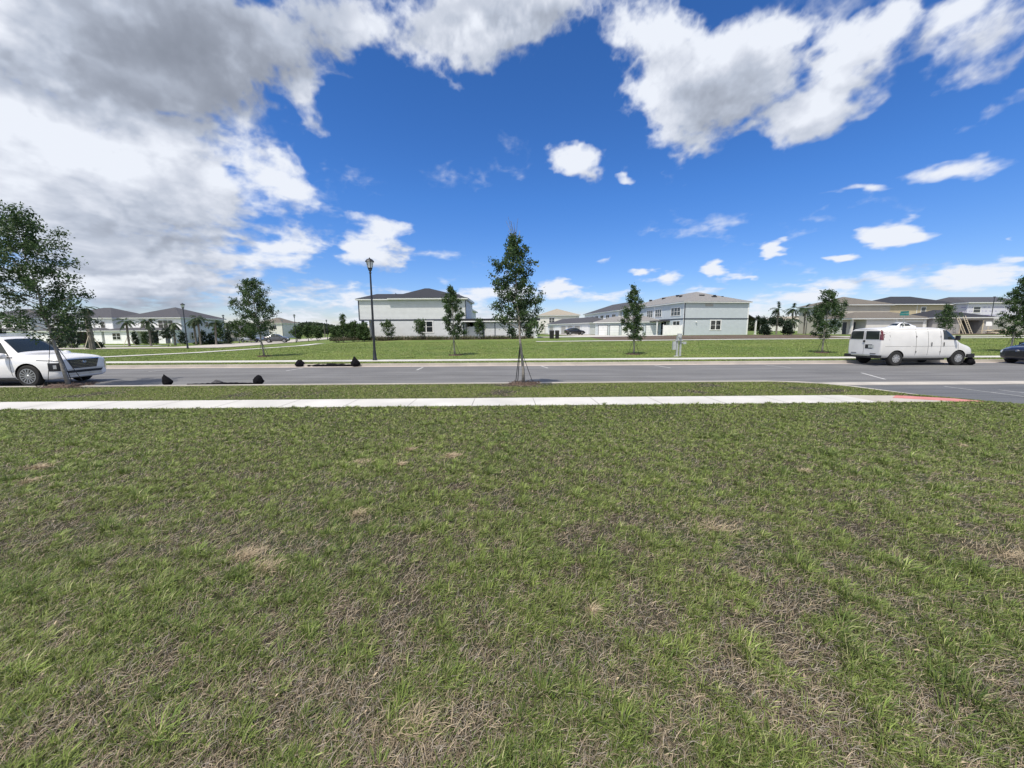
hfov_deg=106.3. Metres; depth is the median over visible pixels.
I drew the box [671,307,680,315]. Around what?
window
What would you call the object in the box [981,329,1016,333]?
lumber pile
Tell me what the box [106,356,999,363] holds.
sidewalk
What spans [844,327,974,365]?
cargo van
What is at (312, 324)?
woods
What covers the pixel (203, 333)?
shrub
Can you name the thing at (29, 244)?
oak tree
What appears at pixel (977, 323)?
new house wing
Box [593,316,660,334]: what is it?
garage block
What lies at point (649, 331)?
garage door
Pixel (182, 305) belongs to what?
street lamp
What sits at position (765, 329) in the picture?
evergreen tree
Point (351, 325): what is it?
shrub tree
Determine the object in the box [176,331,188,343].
shrub
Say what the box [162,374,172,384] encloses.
filter bag
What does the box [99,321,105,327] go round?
window
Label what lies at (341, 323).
cypress tree
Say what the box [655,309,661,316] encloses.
window
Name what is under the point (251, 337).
street tree
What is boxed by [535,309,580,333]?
townhouse
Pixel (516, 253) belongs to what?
oak tree
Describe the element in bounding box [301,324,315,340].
street tree
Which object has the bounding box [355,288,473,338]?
grey house
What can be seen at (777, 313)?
palm tree
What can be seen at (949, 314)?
oak tree
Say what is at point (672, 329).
vinyl fence
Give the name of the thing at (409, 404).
sidewalk joints
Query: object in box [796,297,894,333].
new house
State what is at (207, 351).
path
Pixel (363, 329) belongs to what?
shrub tree
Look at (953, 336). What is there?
new street
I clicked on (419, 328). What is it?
magnolia tree
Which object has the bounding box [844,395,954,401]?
sidewalk ramp
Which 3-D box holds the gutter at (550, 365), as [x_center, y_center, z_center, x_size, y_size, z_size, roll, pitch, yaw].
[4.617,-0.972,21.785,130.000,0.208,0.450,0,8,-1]
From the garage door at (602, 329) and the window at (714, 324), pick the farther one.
the garage door at (602, 329)
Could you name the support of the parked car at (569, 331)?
on the alley
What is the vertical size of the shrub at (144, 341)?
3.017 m
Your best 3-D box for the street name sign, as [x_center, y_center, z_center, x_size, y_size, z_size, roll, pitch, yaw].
[36.264,-5.178,35.653,0.640,3.120,0.580,-7,11,-42]
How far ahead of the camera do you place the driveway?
64.56 m
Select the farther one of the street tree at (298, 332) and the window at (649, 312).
the street tree at (298, 332)
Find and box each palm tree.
[76,306,101,349]
[112,318,138,345]
[135,319,159,345]
[159,320,181,345]
[184,320,203,344]
[190,315,206,344]
[203,320,224,344]
[220,321,233,340]
[768,301,784,333]
[784,303,798,320]
[784,317,802,334]
[795,304,812,333]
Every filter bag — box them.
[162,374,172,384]
[253,375,263,383]
[295,359,304,366]
[351,356,360,366]
[963,357,975,364]
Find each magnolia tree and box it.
[379,318,395,337]
[412,318,426,335]
[473,317,486,338]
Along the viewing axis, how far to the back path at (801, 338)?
47.83 m
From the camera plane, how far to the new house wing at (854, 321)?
65.60 m
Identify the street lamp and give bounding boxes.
[180,303,188,348]
[365,257,376,359]
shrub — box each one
[130,330,139,344]
[140,331,149,344]
[143,324,160,344]
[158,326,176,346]
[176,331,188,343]
[197,329,208,344]
[205,332,218,344]
[222,331,234,343]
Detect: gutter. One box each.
[106,362,1023,368]
[825,381,1023,384]
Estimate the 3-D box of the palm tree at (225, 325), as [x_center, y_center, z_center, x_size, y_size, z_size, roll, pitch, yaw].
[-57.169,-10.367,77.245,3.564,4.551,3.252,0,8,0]
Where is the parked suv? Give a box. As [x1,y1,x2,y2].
[0,333,106,385]
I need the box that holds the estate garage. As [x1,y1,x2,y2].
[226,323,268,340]
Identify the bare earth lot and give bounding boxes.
[951,333,1023,334]
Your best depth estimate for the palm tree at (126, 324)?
65.18 m
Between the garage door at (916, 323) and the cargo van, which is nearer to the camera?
the cargo van
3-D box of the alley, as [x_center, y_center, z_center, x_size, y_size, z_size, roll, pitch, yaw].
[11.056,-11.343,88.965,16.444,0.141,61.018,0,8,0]
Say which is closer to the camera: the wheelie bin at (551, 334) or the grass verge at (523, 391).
the grass verge at (523, 391)
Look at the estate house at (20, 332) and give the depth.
83.64 m
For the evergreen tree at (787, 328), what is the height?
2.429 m
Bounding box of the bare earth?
[591,335,849,339]
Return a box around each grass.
[328,334,533,340]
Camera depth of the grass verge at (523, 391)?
11.42 m
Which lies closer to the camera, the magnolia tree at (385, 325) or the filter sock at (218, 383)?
the filter sock at (218, 383)
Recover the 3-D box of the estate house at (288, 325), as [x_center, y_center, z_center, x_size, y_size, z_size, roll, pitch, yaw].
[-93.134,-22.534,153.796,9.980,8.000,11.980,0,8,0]
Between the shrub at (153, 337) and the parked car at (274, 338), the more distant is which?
the parked car at (274, 338)
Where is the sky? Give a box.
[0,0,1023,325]
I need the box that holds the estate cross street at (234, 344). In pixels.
[160,337,329,347]
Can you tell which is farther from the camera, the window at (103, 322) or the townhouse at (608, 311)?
the townhouse at (608, 311)
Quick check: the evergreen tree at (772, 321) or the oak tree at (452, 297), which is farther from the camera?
the evergreen tree at (772, 321)
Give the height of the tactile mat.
0.106 m
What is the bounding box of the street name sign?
[900,311,908,326]
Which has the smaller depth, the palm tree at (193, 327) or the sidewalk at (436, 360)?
the sidewalk at (436, 360)
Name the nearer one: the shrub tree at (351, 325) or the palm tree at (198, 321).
the shrub tree at (351, 325)
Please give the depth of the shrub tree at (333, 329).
60.95 m
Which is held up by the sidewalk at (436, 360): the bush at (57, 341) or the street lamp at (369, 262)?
the street lamp at (369, 262)
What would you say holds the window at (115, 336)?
in the estate house at (117, 336)
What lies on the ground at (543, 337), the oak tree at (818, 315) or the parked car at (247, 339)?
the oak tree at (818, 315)
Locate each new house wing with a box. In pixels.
[820,312,930,333]
[911,310,998,333]
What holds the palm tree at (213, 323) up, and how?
on the ground at (543, 337)
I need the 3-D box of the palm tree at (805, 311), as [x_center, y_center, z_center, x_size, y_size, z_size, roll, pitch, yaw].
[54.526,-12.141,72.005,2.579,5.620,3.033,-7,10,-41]
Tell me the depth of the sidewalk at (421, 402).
9.58 m
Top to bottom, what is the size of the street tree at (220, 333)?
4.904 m
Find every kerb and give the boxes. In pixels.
[0,381,911,393]
[106,359,1023,367]
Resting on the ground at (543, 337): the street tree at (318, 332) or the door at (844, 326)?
the street tree at (318, 332)
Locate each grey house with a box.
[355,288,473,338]
[472,309,477,318]
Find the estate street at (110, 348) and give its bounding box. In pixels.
[59,347,159,348]
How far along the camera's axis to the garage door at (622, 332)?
76.15 m
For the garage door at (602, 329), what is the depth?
77.63 m
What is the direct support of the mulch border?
on the ground at (543, 337)
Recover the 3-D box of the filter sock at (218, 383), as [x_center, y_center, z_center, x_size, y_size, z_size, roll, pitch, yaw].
[-10.812,0.008,14.332,2.432,0.148,0.159,-1,8,-4]
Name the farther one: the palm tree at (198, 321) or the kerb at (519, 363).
the palm tree at (198, 321)
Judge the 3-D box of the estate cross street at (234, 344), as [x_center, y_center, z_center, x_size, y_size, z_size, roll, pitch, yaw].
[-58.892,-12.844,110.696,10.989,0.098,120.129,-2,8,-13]
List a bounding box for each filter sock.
[187,382,253,384]
[307,363,351,366]
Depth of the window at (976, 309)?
71.87 m
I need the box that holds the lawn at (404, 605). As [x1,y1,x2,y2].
[0,401,1023,767]
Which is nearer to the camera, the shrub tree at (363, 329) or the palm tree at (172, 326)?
the shrub tree at (363, 329)
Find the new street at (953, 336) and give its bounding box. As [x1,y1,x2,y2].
[830,335,1023,336]
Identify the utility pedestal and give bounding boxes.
[672,334,685,356]
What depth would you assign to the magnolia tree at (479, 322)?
56.74 m
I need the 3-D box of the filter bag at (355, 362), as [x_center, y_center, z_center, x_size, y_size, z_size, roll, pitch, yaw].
[-8.782,-1.253,21.548,0.509,0.608,0.449,-5,9,-29]
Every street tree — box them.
[211,322,227,339]
[224,318,250,342]
[245,324,256,342]
[288,324,302,340]
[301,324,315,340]
[312,325,322,339]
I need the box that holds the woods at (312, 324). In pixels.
[224,321,369,334]
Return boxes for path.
[102,343,322,356]
[536,337,1023,341]
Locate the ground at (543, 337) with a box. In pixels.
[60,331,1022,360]
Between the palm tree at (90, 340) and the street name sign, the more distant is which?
the palm tree at (90, 340)
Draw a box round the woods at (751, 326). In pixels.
[748,317,798,330]
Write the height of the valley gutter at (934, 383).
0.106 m
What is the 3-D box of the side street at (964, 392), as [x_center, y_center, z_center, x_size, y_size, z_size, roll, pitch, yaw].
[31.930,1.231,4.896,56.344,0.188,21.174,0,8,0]
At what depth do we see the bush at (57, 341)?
57.29 m
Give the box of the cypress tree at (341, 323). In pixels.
[335,313,348,341]
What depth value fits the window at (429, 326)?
59.58 m
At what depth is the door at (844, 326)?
67.29 m
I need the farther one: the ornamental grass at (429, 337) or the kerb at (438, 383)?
the ornamental grass at (429, 337)
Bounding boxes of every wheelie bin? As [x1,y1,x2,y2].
[549,330,553,338]
[555,330,558,338]
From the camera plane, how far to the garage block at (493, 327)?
59.36 m
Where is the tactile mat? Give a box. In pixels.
[893,395,982,401]
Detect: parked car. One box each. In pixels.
[240,337,263,341]
[264,334,289,342]
[564,328,584,334]
[887,322,915,326]
[1000,342,1023,362]
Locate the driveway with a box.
[554,335,673,336]
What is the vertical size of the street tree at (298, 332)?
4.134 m
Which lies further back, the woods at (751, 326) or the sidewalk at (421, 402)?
the woods at (751, 326)
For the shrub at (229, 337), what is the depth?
73.32 m
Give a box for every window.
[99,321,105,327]
[112,333,121,339]
[158,320,172,327]
[419,321,433,332]
[647,310,652,317]
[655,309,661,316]
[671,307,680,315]
[710,320,721,329]
[972,306,981,312]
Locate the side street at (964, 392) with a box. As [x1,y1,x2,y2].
[849,384,1023,403]
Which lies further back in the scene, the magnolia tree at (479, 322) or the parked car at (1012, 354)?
the magnolia tree at (479, 322)
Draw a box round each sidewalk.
[0,395,873,409]
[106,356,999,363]
[120,345,166,345]
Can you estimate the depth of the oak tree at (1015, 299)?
27.64 m
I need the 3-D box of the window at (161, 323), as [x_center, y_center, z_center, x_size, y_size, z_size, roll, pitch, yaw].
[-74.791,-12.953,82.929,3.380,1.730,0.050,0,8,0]
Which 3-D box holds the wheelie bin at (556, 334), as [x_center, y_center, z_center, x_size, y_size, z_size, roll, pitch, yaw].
[6.529,-6.976,55.558,0.660,1.640,0.810,0,8,6]
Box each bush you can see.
[45,324,66,347]
[60,326,81,347]
[82,339,105,347]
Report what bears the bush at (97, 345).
on the ground at (543, 337)
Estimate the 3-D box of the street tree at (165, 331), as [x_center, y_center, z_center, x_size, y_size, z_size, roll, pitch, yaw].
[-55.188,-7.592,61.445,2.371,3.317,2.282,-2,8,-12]
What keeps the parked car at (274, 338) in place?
on the estate cross street at (234, 344)
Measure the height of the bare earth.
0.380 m
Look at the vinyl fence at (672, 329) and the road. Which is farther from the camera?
the vinyl fence at (672, 329)
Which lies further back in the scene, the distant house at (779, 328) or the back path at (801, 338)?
the distant house at (779, 328)
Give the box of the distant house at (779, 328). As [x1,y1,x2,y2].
[760,316,798,330]
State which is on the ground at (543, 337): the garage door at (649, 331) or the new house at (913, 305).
the new house at (913, 305)
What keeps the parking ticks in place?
on the road
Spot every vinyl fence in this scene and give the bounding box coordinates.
[467,326,482,336]
[663,324,681,334]
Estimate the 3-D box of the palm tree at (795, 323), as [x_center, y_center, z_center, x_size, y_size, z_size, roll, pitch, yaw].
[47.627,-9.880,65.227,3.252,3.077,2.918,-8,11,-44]
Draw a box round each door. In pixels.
[561,326,565,333]
[582,325,587,333]
[598,325,607,334]
[609,325,618,334]
[621,325,630,334]
[645,324,657,334]
[842,322,846,333]
[898,321,923,326]
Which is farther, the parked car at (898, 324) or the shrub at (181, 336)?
the shrub at (181, 336)
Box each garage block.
[461,318,539,337]
[547,317,602,333]
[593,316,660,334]
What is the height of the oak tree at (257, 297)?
5.631 m
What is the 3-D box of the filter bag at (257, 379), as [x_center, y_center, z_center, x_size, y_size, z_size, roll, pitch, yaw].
[-9.466,-0.146,14.348,0.371,0.396,0.327,-5,9,-33]
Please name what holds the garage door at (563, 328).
in the garage block at (587, 325)
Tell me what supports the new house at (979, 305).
on the ground at (543, 337)
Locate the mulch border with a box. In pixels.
[338,338,521,342]
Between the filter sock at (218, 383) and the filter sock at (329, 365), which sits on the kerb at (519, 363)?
the filter sock at (329, 365)
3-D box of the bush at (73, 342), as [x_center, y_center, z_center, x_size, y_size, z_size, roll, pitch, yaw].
[-65.088,-6.974,56.467,2.405,3.803,2.729,-4,9,-28]
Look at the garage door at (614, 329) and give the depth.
76.80 m
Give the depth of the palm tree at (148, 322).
65.18 m
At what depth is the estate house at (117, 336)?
82.95 m
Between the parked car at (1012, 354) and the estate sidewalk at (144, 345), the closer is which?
the parked car at (1012, 354)
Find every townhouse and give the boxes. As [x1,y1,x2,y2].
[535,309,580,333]
[583,302,639,318]
[620,292,757,334]
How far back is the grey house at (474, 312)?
86.10 m
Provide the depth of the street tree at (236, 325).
76.86 m
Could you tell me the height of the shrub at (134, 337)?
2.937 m
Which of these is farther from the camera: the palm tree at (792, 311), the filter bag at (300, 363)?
the palm tree at (792, 311)
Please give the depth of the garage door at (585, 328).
91.65 m
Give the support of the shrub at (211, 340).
on the ground at (543, 337)
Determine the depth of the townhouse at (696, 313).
68.34 m
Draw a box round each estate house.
[0,309,58,336]
[29,308,138,343]
[101,307,225,343]
[259,318,299,337]
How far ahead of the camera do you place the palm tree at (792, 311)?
72.80 m
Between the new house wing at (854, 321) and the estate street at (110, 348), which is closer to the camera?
the estate street at (110, 348)
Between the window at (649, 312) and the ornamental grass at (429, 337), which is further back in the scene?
the window at (649, 312)
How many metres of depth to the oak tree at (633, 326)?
27.02 m
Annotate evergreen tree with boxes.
[750,315,767,329]
[755,323,774,334]
[766,315,788,331]
[780,320,794,334]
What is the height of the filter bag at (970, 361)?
0.462 m
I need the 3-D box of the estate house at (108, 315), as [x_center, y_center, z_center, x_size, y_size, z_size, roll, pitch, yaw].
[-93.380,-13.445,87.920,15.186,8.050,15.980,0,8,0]
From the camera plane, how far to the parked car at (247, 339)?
82.61 m
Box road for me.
[0,363,1023,385]
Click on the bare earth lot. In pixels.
(971, 334)
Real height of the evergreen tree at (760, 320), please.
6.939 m
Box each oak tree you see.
[0,199,102,388]
[228,277,281,356]
[441,284,468,355]
[486,217,545,385]
[620,284,647,354]
[805,289,848,352]
[932,304,962,330]
[993,275,1023,346]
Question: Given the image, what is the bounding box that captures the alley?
[554,334,627,336]
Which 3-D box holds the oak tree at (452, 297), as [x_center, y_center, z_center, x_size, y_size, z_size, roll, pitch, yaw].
[-4.094,-4.501,27.123,1.968,5.060,1.959,-3,8,-19]
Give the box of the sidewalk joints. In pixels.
[25,396,846,408]
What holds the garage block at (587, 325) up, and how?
on the ground at (543, 337)
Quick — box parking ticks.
[148,365,883,378]
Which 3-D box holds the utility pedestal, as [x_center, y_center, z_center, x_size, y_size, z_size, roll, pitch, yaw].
[11.207,-2.583,25.755,0.880,1.580,0.335,0,8,0]
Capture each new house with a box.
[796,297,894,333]
[873,297,954,314]
[938,297,1023,332]
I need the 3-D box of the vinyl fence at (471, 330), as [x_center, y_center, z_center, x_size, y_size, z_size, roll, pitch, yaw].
[-6.079,-8.081,60.252,3.420,2.000,0.110,0,8,0]
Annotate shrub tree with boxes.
[329,324,342,342]
[343,320,359,341]
[355,321,371,341]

